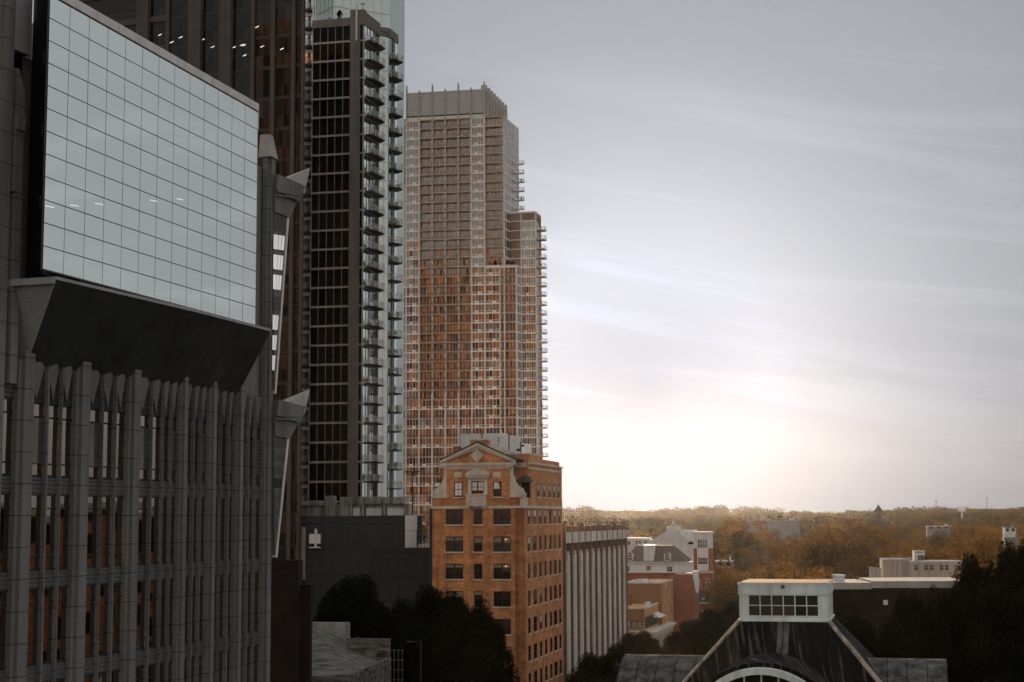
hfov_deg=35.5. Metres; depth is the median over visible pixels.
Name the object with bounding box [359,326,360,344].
slot window
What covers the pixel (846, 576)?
tree
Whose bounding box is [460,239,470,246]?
window
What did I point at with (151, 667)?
window
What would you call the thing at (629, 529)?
tree
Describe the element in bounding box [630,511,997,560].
ground
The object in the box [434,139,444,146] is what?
window
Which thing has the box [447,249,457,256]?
window
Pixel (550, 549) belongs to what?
window
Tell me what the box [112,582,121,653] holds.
window
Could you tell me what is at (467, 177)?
window
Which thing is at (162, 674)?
window
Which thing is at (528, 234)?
bay window
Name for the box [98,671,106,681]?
window
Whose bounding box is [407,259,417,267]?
bay window
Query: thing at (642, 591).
brick building
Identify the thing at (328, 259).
window
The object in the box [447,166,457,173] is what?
window
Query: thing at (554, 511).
window
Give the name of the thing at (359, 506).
podium building
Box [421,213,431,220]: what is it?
window
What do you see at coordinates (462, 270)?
window
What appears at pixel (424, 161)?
window
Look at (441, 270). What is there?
window
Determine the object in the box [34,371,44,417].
window
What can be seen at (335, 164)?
window
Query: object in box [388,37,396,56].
side window
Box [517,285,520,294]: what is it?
bay window
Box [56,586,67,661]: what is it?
window
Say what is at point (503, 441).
penthouse building
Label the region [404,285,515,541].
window
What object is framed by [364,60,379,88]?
side window
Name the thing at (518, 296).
bay window
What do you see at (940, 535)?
tree
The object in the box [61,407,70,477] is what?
window
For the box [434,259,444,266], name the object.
window
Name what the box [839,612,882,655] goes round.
tree
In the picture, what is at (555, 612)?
window
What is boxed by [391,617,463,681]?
tree
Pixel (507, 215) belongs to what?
bay window
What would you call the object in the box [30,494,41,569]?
window
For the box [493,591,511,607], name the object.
window
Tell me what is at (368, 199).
side window
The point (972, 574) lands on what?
tree
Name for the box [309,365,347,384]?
window
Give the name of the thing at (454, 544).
window
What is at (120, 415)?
window
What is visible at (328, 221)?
window
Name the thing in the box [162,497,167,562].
window
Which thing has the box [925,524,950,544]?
white shed
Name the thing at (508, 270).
window
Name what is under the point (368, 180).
side window
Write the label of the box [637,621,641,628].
window
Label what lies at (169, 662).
window
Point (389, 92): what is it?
side window
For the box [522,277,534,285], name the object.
bay window
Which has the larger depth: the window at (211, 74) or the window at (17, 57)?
the window at (211, 74)
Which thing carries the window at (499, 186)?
in the apartment tower at (473, 343)
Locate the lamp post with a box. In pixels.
[405,471,419,514]
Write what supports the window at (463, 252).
in the apartment tower at (473, 343)
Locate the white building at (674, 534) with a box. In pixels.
[627,521,696,570]
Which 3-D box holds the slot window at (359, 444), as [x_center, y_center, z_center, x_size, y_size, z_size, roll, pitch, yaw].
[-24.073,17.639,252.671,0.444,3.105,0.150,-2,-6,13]
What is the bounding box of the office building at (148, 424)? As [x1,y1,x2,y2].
[0,0,309,681]
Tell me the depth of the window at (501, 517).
193.28 m
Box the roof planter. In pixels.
[336,10,342,17]
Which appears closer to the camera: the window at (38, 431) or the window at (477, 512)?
the window at (38, 431)
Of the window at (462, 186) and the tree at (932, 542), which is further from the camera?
the tree at (932, 542)
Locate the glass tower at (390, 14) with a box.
[333,0,404,496]
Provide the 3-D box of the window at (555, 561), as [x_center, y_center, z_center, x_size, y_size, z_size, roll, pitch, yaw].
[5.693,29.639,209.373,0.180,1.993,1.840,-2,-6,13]
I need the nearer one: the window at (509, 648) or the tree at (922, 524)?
the window at (509, 648)
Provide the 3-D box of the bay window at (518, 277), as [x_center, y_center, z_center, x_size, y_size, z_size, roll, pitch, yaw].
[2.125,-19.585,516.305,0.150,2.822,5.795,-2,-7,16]
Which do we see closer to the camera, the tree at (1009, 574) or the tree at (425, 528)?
the tree at (1009, 574)
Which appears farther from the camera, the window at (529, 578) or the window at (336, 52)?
the window at (336, 52)
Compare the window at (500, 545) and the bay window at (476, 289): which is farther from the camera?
the bay window at (476, 289)
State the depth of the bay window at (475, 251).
516.73 m
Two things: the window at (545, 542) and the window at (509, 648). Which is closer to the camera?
the window at (509, 648)
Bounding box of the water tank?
[958,507,965,518]
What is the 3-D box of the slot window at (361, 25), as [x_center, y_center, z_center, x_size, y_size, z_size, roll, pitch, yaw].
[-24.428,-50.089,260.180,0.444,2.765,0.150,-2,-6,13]
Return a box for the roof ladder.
[394,650,403,681]
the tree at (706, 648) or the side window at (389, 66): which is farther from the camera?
the side window at (389, 66)
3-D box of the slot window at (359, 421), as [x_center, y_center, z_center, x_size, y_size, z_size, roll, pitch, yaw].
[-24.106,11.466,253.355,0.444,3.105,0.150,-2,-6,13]
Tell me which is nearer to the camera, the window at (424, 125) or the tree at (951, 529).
the window at (424, 125)
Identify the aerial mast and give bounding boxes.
[506,432,511,450]
[516,442,524,452]
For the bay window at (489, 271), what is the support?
in the apartment tower at (473, 343)
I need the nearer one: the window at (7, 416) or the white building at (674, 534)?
the window at (7, 416)
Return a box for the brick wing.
[668,571,698,654]
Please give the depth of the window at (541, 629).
199.70 m
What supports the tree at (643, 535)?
on the ground
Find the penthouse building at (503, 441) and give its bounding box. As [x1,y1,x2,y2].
[460,433,530,452]
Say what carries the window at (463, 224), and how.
in the apartment tower at (473, 343)
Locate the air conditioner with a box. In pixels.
[645,601,650,606]
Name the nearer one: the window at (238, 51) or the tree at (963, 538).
the window at (238, 51)
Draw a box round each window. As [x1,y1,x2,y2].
[0,493,10,571]
[0,590,7,669]
[2,397,12,474]
[14,51,21,76]
[27,588,38,665]
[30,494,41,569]
[32,404,44,476]
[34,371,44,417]
[42,587,53,663]
[45,494,55,569]
[47,406,56,476]
[49,373,59,419]
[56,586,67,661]
[59,495,69,568]
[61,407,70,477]
[63,375,72,420]
[79,0,136,20]
[84,674,93,681]
[85,584,95,657]
[87,495,97,566]
[89,423,100,478]
[90,379,100,423]
[98,583,108,655]
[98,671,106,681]
[101,495,110,566]
[103,412,111,478]
[104,381,113,424]
[111,669,119,681]
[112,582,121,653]
[114,496,123,565]
[115,18,135,32]
[116,416,123,479]
[117,382,125,425]
[135,665,143,681]
[136,580,145,649]
[138,496,147,564]
[140,416,149,480]
[141,386,149,427]
[148,663,155,681]
[149,580,157,647]
[150,15,165,45]
[150,497,158,563]
[151,0,165,15]
[152,429,159,480]
[153,388,160,428]
[159,662,164,681]
[160,579,165,646]
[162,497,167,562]
[163,418,167,480]
[164,389,169,429]
[168,661,172,681]
[169,44,187,61]
[169,578,173,645]
[170,0,187,15]
[170,14,187,45]
[170,394,261,681]
[202,41,218,72]
[203,0,219,11]
[203,11,218,41]
[206,71,217,79]
[232,68,249,97]
[233,7,250,38]
[233,37,250,69]
[234,0,250,7]
[254,0,301,559]
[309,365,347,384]
[309,385,347,404]
[309,404,347,423]
[309,424,347,443]
[309,443,346,462]
[309,463,346,482]
[309,483,346,501]
[310,250,348,269]
[310,269,348,288]
[310,288,347,307]
[310,307,347,327]
[310,326,347,346]
[310,346,347,365]
[311,136,348,156]
[311,155,348,175]
[311,173,348,193]
[311,192,348,212]
[311,211,348,231]
[311,230,348,250]
[312,26,349,44]
[312,42,349,63]
[312,61,349,81]
[312,80,349,100]
[312,98,349,118]
[312,117,348,137]
[358,365,360,383]
[358,384,360,403]
[358,404,360,422]
[358,423,360,442]
[358,443,360,462]
[358,463,360,481]
[358,482,360,496]
[359,173,361,191]
[359,192,361,210]
[359,211,361,229]
[359,230,361,248]
[359,249,361,267]
[359,268,361,286]
[359,287,361,306]
[359,306,360,325]
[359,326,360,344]
[359,345,360,364]
[360,25,362,40]
[360,41,362,59]
[360,60,362,78]
[360,79,362,96]
[360,97,362,115]
[360,116,361,134]
[360,135,361,153]
[360,154,361,172]
[362,404,377,424]
[362,423,377,444]
[362,443,377,463]
[362,463,377,482]
[362,482,377,496]
[363,211,378,234]
[363,249,378,273]
[363,268,378,292]
[363,287,378,311]
[363,307,377,328]
[363,326,377,347]
[363,345,377,366]
[363,365,377,385]
[363,384,377,404]
[364,25,378,51]
[364,42,379,70]
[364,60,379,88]
[364,79,379,106]
[364,98,379,125]
[364,117,379,143]
[364,135,378,161]
[364,154,378,180]
[364,173,378,198]
[364,192,378,217]
[364,230,378,254]
[387,350,396,369]
[387,369,396,388]
[387,388,395,407]
[387,407,395,426]
[387,426,395,444]
[387,445,395,463]
[387,464,395,482]
[387,483,395,496]
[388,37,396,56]
[388,54,396,72]
[388,72,397,95]
[388,90,396,113]
[388,108,396,127]
[388,127,396,147]
[388,145,396,167]
[388,163,396,185]
[388,182,396,202]
[388,199,396,219]
[388,219,396,240]
[388,238,396,256]
[388,256,396,277]
[388,275,396,295]
[388,293,396,313]
[388,312,396,331]
[388,331,396,349]
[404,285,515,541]
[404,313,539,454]
[407,121,417,129]
[407,130,417,138]
[407,139,417,147]
[407,148,417,156]
[407,158,417,165]
[407,167,417,175]
[407,176,417,184]
[407,185,417,193]
[407,194,417,202]
[407,204,417,211]
[407,213,417,221]
[407,222,417,230]
[407,231,417,239]
[407,241,417,249]
[407,250,417,258]
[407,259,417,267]
[407,269,417,276]
[407,278,417,286]
[407,287,417,295]
[407,297,417,304]
[407,306,417,314]
[407,315,417,323]
[421,121,431,128]
[421,130,431,137]
[421,140,431,146]
[421,149,431,155]
[421,158,431,165]
[421,167,431,174]
[421,176,431,183]
[421,185,431,192]
[421,195,431,202]
[421,204,431,211]
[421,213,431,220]
[421,222,431,229]
[421,232,431,239]
[421,241,431,248]
[421,250,431,257]
[421,259,431,267]
[421,269,431,276]
[421,278,431,285]
[421,287,431,295]
[434,121,444,127]
[434,130,444,136]
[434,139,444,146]
[434,148,444,155]
[434,157,444,164]
[434,166,444,173]
[434,176,444,182]
[434,185,444,192]
[434,194,444,201]
[434,203,444,210]
[434,213,444,220]
[434,222,444,229]
[434,231,444,238]
[434,240,444,247]
[434,250,444,257]
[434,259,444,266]
[434,268,444,275]
[434,278,444,285]
[445,509,463,525]
[445,536,463,552]
[445,564,463,579]
[446,120,457,127]
[446,129,457,136]
[446,138,457,145]
[446,591,462,599]
[447,147,457,154]
[447,157,457,163]
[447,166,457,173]
[447,175,457,182]
[447,184,457,191]
[447,194,457,200]
[447,203,457,210]
[447,212,457,219]
[447,221,457,228]
[447,231,457,238]
[447,240,457,247]
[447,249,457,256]
[447,259,457,266]
[447,268,457,275]
[447,277,457,284]
[453,482,462,497]
[459,129,469,135]
[459,138,469,144]
[459,147,469,154]
[460,156,469,163]
[460,165,469,172]
[460,174,469,181]
[460,184,469,191]
[460,193,469,200]
[460,202,469,209]
[460,212,469,218]
[460,221,470,228]
[460,230,470,237]
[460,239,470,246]
[460,249,470,256]
[460,258,470,265]
[460,267,470,275]
[460,277,470,284]
[472,118,482,126]
[472,127,482,135]
[472,136,482,144]
[472,145,482,153]
[472,155,482,162]
[472,164,482,172]
[472,173,483,181]
[472,182,483,190]
[472,192,483,200]
[472,201,483,209]
[472,210,483,218]
[472,220,483,227]
[472,229,483,237]
[472,238,483,246]
[472,248,483,256]
[472,257,483,265]
[472,266,483,274]
[472,276,483,284]
[472,285,483,293]
[472,295,483,302]
[472,304,483,312]
[472,313,483,321]
[472,481,483,492]
[473,509,482,525]
[473,536,482,552]
[473,564,482,579]
[473,591,482,607]
[485,268,498,274]
[486,117,502,124]
[486,127,502,134]
[486,136,502,143]
[486,145,502,152]
[486,154,502,162]
[486,163,502,171]
[486,173,502,180]
[486,182,502,190]
[486,191,502,199]
[486,201,502,208]
[486,210,502,217]
[486,219,502,227]
[486,229,502,236]
[486,238,502,246]
[486,247,502,255]
[486,257,502,264]
[486,275,498,283]
[486,285,498,293]
[486,294,498,302]
[486,304,498,312]
[492,481,501,497]
[492,509,510,525]
[492,536,511,552]
[492,564,511,580]
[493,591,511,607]
[494,619,511,635]
[500,647,510,663]
[501,268,514,273]
[501,275,514,283]
[503,117,518,136]
[505,127,518,145]
[505,136,518,154]
[505,146,518,163]
[505,155,518,172]
[505,164,518,181]
[505,173,518,190]
[505,183,518,199]
[505,192,518,208]
[505,201,518,211]
[505,210,509,220]
[505,220,509,230]
[505,229,509,239]
[505,238,510,248]
[505,248,510,257]
[516,265,520,275]
[517,275,520,284]
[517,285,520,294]
[517,294,520,303]
[517,304,520,312]
[522,221,534,229]
[522,230,534,238]
[522,239,534,247]
[522,249,534,257]
[522,258,534,266]
[522,267,534,275]
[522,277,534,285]
[522,286,534,294]
[522,295,534,303]
[522,305,534,313]
[522,482,529,497]
[527,509,530,524]
[528,536,530,552]
[528,563,530,579]
[528,590,531,606]
[528,618,531,634]
[528,645,531,662]
[533,509,536,524]
[533,536,536,551]
[533,562,537,578]
[533,589,537,605]
[534,616,537,632]
[534,643,537,659]
[534,670,536,681]
[537,483,539,497]
[539,509,541,524]
[539,535,541,551]
[539,562,542,577]
[539,588,542,604]
[540,614,542,630]
[540,641,542,657]
[544,509,546,524]
[544,535,546,550]
[544,561,547,576]
[545,587,547,602]
[545,613,547,628]
[545,639,547,655]
[545,666,547,681]
[548,484,551,498]
[549,509,551,524]
[549,535,551,550]
[549,560,552,575]
[550,586,552,601]
[550,612,552,627]
[550,637,552,653]
[550,663,552,679]
[553,509,556,524]
[553,535,556,549]
[554,560,557,574]
[554,585,557,600]
[554,610,557,625]
[554,636,557,651]
[554,661,557,677]
[558,510,560,524]
[559,534,561,549]
[559,559,561,574]
[559,584,561,599]
[559,609,561,624]
[559,634,561,649]
[560,659,562,674]
[628,552,631,560]
[632,621,636,628]
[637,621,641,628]
[665,552,669,560]
[667,566,672,570]
[697,539,707,547]
[698,557,707,564]
[929,564,933,570]
[939,564,943,570]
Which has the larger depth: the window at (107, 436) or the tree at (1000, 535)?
the tree at (1000, 535)
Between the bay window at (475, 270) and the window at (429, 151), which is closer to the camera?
the bay window at (475, 270)
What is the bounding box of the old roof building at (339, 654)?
[312,622,390,681]
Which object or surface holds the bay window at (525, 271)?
in the apartment tower at (473, 343)
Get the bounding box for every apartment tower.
[301,0,402,504]
[404,82,547,545]
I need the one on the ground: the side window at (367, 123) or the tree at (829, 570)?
the tree at (829, 570)
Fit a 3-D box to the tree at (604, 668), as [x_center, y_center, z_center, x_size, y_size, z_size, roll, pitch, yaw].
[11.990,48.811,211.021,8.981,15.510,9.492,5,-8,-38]
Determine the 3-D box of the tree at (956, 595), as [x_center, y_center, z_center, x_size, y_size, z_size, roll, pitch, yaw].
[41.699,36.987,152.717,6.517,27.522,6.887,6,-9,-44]
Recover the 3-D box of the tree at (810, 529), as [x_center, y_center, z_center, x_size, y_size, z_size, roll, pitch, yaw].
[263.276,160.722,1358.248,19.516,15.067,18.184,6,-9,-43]
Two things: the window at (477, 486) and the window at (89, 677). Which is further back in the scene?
the window at (477, 486)
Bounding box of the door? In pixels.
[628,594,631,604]
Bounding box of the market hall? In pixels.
[616,579,947,681]
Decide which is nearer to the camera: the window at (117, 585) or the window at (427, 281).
the window at (117, 585)
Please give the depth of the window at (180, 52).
226.24 m
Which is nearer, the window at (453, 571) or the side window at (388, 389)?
the window at (453, 571)
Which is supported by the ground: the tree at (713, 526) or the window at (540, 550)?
the tree at (713, 526)
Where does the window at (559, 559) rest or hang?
in the hotel building at (496, 541)
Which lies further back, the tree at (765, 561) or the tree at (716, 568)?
the tree at (765, 561)
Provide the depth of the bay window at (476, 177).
519.51 m
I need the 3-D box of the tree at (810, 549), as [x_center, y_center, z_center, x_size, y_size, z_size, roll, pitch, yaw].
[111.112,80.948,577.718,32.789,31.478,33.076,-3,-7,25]
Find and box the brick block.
[270,560,312,681]
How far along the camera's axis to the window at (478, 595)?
192.90 m
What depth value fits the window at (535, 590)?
197.09 m
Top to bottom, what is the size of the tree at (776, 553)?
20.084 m
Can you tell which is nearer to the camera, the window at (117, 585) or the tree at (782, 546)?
the window at (117, 585)
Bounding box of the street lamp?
[407,641,420,681]
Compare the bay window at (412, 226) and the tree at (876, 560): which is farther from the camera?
the tree at (876, 560)
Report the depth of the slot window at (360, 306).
255.11 m
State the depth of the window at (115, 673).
77.54 m
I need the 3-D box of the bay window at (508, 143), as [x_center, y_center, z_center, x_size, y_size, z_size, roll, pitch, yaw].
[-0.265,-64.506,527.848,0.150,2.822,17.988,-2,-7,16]
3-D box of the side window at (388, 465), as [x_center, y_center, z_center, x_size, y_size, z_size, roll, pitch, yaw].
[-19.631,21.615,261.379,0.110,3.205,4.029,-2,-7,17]
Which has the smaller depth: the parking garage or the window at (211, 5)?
the parking garage
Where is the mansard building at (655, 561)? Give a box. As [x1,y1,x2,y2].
[628,545,692,580]
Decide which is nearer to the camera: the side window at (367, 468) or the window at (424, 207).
the side window at (367, 468)
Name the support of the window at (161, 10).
in the office tower at (253, 50)
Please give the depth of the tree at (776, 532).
1120.89 m
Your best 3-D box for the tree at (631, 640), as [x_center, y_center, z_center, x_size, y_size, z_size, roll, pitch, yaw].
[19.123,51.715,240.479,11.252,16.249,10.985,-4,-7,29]
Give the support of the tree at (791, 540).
on the ground
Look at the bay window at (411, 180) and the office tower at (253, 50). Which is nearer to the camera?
the office tower at (253, 50)
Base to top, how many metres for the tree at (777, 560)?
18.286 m
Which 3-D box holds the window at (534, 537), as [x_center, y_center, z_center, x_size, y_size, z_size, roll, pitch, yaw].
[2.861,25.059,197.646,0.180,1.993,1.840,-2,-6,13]
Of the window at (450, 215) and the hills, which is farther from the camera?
the hills
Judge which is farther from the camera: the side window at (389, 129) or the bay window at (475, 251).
the bay window at (475, 251)
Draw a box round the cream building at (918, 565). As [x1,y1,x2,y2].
[869,550,961,577]
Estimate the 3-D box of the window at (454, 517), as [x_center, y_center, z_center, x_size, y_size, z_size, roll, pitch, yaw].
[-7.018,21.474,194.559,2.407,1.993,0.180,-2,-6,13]
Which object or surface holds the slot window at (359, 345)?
in the apartment tower at (351, 313)
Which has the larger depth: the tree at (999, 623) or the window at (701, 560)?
the window at (701, 560)
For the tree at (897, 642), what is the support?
on the ground
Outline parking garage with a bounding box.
[301,515,429,637]
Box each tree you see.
[312,596,351,637]
[321,574,392,646]
[363,598,424,680]
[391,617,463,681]
[410,584,470,643]
[422,514,429,546]
[439,597,506,670]
[462,641,511,681]
[472,614,519,681]
[565,652,618,681]
[565,669,598,681]
[606,630,666,670]
[619,520,637,534]
[626,523,642,534]
[633,528,662,536]
[650,647,678,654]
[656,521,671,533]
[662,618,721,654]
[682,518,697,528]
[685,521,698,529]
[688,524,706,530]
[689,608,736,651]
[692,636,721,654]
[699,569,756,619]
[706,581,738,613]
[708,520,721,531]
[713,529,764,571]
[713,539,749,572]
[713,557,739,612]
[714,516,749,562]
[717,520,778,567]
[717,567,766,592]
[721,546,760,572]
[722,600,739,619]
[746,563,802,578]
[752,546,769,562]
[756,528,782,542]
[756,558,785,571]
[757,563,798,575]
[758,565,784,574]
[758,569,798,578]
[760,538,786,564]
[769,544,806,571]
[773,561,833,578]
[774,566,827,578]
[777,522,866,575]
[778,536,823,564]
[784,539,797,546]
[785,533,805,543]
[787,517,807,530]
[800,534,858,573]
[809,522,829,530]
[816,564,854,577]
[817,520,875,560]
[826,568,856,578]
[831,559,875,578]
[833,518,853,532]
[837,537,868,568]
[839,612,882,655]
[853,531,898,564]
[860,546,911,570]
[868,542,918,567]
[870,526,882,536]
[874,615,921,658]
[883,590,930,655]
[889,550,910,559]
[898,552,951,559]
[906,534,931,548]
[906,540,943,556]
[912,521,930,539]
[916,536,947,556]
[918,591,979,667]
[925,583,969,656]
[932,521,959,536]
[932,529,950,546]
[936,548,974,559]
[940,525,1002,565]
[948,550,996,580]
[952,551,1017,679]
[953,532,975,551]
[956,532,997,563]
[958,524,977,532]
[960,526,1002,553]
[963,527,976,550]
[965,583,1023,681]
[981,526,1002,543]
[984,538,1019,559]
[993,538,1023,681]
[1016,528,1023,535]
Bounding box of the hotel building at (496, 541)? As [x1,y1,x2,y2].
[429,438,563,681]
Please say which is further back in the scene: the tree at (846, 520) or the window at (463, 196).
the tree at (846, 520)
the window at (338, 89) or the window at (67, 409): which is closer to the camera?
the window at (67, 409)
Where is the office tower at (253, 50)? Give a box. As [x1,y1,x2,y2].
[79,0,305,559]
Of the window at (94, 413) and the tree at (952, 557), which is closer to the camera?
the window at (94, 413)
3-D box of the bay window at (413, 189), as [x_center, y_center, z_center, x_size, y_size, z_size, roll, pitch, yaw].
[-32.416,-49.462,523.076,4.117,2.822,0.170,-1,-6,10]
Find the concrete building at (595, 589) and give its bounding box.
[562,523,628,681]
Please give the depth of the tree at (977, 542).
626.35 m
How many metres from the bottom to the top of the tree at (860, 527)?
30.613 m
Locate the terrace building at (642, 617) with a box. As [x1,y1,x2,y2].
[628,602,676,651]
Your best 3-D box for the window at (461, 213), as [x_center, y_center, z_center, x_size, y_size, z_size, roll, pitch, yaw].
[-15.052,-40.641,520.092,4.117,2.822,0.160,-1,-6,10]
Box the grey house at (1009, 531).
[1002,524,1016,536]
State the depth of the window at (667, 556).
389.76 m
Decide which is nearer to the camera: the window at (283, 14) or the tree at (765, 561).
the window at (283, 14)
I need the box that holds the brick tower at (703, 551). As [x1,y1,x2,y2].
[692,531,714,610]
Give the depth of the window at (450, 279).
518.50 m
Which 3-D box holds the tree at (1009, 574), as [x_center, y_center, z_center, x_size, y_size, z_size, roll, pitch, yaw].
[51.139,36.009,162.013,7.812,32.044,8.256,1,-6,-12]
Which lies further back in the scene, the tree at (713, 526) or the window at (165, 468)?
the tree at (713, 526)
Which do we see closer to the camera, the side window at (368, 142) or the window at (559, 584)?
the window at (559, 584)
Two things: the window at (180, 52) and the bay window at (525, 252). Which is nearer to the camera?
the window at (180, 52)
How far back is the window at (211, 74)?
224.04 m
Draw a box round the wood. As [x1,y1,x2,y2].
[562,505,1023,538]
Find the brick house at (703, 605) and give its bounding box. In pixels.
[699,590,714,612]
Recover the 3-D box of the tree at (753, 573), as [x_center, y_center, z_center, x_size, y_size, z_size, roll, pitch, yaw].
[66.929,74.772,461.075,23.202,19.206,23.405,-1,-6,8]
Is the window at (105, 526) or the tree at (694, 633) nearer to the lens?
the window at (105, 526)
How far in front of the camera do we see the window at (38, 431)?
72.38 m
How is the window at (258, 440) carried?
in the office building at (148, 424)
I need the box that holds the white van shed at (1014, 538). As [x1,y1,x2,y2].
[1002,534,1018,547]
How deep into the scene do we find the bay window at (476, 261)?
516.48 m
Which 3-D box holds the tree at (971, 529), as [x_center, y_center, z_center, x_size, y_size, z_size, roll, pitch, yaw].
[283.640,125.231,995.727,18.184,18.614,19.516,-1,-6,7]
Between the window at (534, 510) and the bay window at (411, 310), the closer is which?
the window at (534, 510)
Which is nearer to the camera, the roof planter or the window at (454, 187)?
the roof planter
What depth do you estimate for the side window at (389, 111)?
266.77 m
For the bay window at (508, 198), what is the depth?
525.89 m
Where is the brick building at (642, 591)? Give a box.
[628,579,673,631]
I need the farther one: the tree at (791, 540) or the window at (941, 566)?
the tree at (791, 540)
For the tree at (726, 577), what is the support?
on the ground
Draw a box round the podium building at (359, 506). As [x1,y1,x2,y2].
[301,496,413,515]
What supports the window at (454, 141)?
in the apartment tower at (473, 343)
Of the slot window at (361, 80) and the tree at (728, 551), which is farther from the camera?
the tree at (728, 551)
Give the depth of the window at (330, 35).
261.35 m
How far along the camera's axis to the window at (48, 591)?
72.59 m
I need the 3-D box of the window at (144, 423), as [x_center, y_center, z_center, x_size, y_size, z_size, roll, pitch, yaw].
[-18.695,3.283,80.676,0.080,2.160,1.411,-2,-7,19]
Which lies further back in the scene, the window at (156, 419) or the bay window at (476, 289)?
the bay window at (476, 289)
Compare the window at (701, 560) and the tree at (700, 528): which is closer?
the window at (701, 560)
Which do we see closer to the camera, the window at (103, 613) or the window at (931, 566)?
the window at (103, 613)
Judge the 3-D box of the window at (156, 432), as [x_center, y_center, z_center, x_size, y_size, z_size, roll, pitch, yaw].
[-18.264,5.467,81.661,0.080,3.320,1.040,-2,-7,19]
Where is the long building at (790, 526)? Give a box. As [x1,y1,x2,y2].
[747,518,799,540]
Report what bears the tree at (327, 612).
on the ground
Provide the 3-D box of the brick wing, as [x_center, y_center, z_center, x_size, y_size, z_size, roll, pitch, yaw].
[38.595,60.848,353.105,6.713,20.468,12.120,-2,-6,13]
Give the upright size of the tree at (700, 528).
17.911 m
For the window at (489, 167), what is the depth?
520.02 m
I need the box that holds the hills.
[562,509,1004,516]
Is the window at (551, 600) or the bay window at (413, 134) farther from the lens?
the bay window at (413, 134)
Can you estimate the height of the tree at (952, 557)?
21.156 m
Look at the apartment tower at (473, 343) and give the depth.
517.70 m
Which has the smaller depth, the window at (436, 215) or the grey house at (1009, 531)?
the window at (436, 215)
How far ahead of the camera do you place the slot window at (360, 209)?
257.11 m
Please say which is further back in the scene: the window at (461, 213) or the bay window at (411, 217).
the bay window at (411, 217)
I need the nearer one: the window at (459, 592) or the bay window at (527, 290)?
the window at (459, 592)
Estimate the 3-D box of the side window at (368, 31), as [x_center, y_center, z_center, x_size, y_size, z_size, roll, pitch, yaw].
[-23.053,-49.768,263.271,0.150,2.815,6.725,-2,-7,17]
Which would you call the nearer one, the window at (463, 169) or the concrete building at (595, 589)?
the concrete building at (595, 589)
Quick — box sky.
[32,0,1023,512]
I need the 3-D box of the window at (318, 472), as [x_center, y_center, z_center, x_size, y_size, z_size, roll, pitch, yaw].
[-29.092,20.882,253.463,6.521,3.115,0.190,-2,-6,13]
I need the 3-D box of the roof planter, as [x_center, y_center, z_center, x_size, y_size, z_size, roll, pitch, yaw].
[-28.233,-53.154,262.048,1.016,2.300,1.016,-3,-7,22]
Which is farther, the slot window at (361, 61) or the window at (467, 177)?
the window at (467, 177)
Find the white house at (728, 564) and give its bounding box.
[715,557,733,570]
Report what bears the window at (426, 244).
in the apartment tower at (473, 343)
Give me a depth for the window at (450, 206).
521.23 m
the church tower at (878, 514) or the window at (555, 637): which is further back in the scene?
the church tower at (878, 514)
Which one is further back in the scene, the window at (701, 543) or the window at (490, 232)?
the window at (490, 232)
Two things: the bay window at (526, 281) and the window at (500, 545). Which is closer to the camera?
the window at (500, 545)
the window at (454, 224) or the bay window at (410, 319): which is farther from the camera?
the window at (454, 224)
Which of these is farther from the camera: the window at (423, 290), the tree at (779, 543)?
the tree at (779, 543)
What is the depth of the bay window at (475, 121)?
521.54 m
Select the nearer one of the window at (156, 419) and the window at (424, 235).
the window at (156, 419)
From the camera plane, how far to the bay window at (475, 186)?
519.13 m
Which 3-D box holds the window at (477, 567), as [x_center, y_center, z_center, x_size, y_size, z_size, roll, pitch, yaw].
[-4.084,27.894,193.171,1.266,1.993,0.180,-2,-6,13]
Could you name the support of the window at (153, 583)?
in the office building at (148, 424)
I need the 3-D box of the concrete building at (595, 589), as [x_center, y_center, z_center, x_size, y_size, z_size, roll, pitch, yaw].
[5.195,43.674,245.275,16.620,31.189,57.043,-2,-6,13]
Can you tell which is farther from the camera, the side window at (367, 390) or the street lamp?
the side window at (367, 390)
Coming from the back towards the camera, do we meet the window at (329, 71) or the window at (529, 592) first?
the window at (329, 71)
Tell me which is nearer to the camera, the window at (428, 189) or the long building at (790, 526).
the window at (428, 189)
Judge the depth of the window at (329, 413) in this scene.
254.49 m
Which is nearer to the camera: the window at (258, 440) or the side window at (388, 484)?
the window at (258, 440)
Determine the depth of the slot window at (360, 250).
256.11 m
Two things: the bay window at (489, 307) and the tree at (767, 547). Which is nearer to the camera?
the bay window at (489, 307)
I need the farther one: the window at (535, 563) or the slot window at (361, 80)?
the slot window at (361, 80)
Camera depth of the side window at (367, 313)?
257.74 m
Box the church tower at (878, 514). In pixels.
[869,504,889,530]
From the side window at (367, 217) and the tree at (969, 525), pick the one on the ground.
the tree at (969, 525)
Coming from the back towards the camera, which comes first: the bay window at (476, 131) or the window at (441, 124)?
the window at (441, 124)
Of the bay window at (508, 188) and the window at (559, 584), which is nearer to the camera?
the window at (559, 584)
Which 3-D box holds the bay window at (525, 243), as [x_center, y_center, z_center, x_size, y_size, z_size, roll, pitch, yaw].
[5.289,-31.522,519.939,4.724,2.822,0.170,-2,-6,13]
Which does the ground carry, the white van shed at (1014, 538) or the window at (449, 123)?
the white van shed at (1014, 538)
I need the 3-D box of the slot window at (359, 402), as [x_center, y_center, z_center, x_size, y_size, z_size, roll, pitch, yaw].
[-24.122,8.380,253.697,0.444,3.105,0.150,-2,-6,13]
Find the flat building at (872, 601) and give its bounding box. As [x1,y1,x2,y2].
[832,574,958,650]
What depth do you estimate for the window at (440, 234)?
520.91 m

